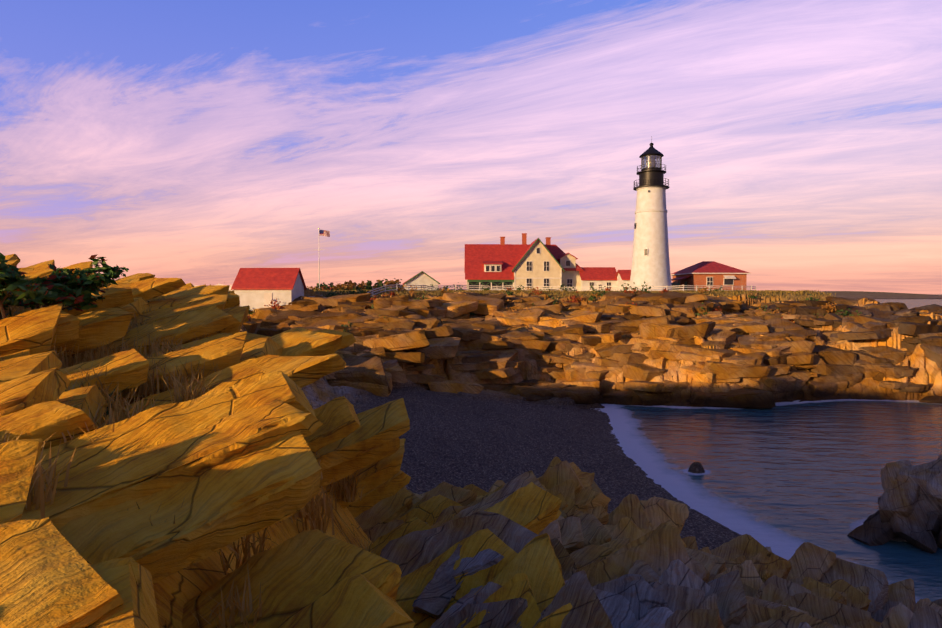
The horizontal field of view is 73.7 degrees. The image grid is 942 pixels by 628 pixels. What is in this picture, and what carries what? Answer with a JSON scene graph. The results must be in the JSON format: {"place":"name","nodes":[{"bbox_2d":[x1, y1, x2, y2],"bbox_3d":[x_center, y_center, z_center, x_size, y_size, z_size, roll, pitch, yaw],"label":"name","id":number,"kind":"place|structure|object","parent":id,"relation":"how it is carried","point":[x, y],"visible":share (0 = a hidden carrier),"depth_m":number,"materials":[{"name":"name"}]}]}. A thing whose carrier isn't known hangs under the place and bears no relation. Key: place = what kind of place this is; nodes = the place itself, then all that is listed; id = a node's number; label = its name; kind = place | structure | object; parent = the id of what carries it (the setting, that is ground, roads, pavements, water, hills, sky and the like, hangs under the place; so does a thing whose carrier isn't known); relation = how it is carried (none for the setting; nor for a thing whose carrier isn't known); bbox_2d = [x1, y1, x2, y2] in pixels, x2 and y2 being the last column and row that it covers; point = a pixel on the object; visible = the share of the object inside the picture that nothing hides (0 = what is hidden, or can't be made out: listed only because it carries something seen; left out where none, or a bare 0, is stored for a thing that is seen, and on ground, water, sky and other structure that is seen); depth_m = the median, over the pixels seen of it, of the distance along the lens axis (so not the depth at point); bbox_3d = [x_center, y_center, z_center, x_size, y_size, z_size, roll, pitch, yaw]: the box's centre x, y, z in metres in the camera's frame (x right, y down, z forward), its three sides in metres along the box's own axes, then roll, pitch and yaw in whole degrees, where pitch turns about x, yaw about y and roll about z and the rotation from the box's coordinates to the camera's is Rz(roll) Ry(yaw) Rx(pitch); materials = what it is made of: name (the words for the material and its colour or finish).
{"place":"outdoors","nodes":[
{"label":"outdoors","id":0,"kind":"place"},
{"bbox_2d":[0,0,941,293],"label":"sky","id":1,"kind":"structure","parent":0,"point":[197,142],"materials":[{"name":"purple"}]},
{"bbox_2d":[153,288,941,627],"bbox_3d":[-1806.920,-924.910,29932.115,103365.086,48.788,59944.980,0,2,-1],"label":"ground","id":2,"kind":"structure","parent":0,"point":[485,440],"depth_m":42.16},
{"bbox_2d":[231,268,306,310],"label":"red roof shed","id":3,"kind":"structure","parent":2,"relation":"on","point":[255,288],"depth_m":69.42,"materials":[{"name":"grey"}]},
{"bbox_2d":[0,254,571,627],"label":"rocks","id":4,"kind":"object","parent":2,"relation":"on","point":[245,438],"depth_m":6.92,"materials":[{"name":"brown stone"}]},
{"bbox_2d":[0,253,128,319],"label":"bush","id":5,"kind":"object","parent":4,"relation":"attached to","point":[52,288],"depth_m":12.41,"materials":[{"name":"green plant"}]},
{"bbox_2d":[313,228,324,287],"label":"flagpole","id":6,"kind":"object","parent":2,"relation":"on","point":[319,265],"visible":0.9,"depth_m":117.14,"materials":[{"name":"white metal"}]},
{"bbox_2d":[319,230,329,236],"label":"flag","id":7,"kind":"object","parent":6,"relation":"attached to","point":[324,233],"visible":1,"depth_m":117.14,"materials":[{"name":"multicoloured fabric"}]},
{"bbox_2d":[309,278,459,290],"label":"bushes","id":8,"kind":"object","parent":2,"relation":"on","point":[362,285],"visible":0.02,"depth_m":316.52,"materials":[{"name":"green plant"}]},
{"bbox_2d":[0,285,835,627],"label":"grass tufts","id":9,"kind":"object","parent":2,"relation":"on","point":[118,411],"visible":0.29,"depth_m":10.02,"materials":[{"name":"brown plant"}]},
{"bbox_2d":[403,271,439,290],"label":"house","id":10,"kind":"structure","parent":2,"relation":"on","point":[422,278],"depth_m":120.53,"materials":[{"name":"grey"}]},
{"bbox_2d":[202,283,755,298],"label":"picket fence","id":11,"kind":"object","parent":2,"relation":"on","point":[557,286],"visible":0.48,"depth_m":96.40,"materials":[{"name":"white wood"}]},
{"bbox_2d":[464,233,630,290],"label":"keepers house","id":12,"kind":"structure","parent":2,"relation":"on","point":[537,262],"depth_m":106.56,"materials":[{"name":"white"}]},
{"bbox_2d":[240,291,941,408],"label":"headland rocks","id":13,"kind":"structure","parent":2,"relation":"on","point":[668,327],"depth_m":61.88,"materials":[{"name":"brown stone"}]},
{"bbox_2d":[205,281,861,331],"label":"coastal shrubs","id":14,"kind":"object","parent":13,"relation":"on","point":[699,290],"visible":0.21,"depth_m":81.63,"materials":[{"name":"green plant"}]},
{"bbox_2d":[354,359,941,627],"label":"rocks","id":15,"kind":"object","parent":2,"relation":"on","point":[631,561],"depth_m":12.97,"materials":[{"name":"stone"}]},
{"bbox_2d":[629,139,671,289],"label":"lighthouse","id":16,"kind":"object","parent":2,"relation":"on","point":[650,265],"visible":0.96,"depth_m":98.38,"materials":[{"name":"white paint"}]},
{"bbox_2d":[671,261,750,290],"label":"brick building","id":17,"kind":"structure","parent":2,"relation":"on","point":[715,274],"depth_m":104.18,"materials":[{"name":"red brick"}]},
{"bbox_2d":[595,294,941,602],"bbox_3d":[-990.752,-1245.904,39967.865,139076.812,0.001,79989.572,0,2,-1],"label":"sea water","id":18,"kind":"structure","parent":0,"point":[785,480],"depth_m":38.04,"materials":[{"name":"blue liquid"}]}
]}

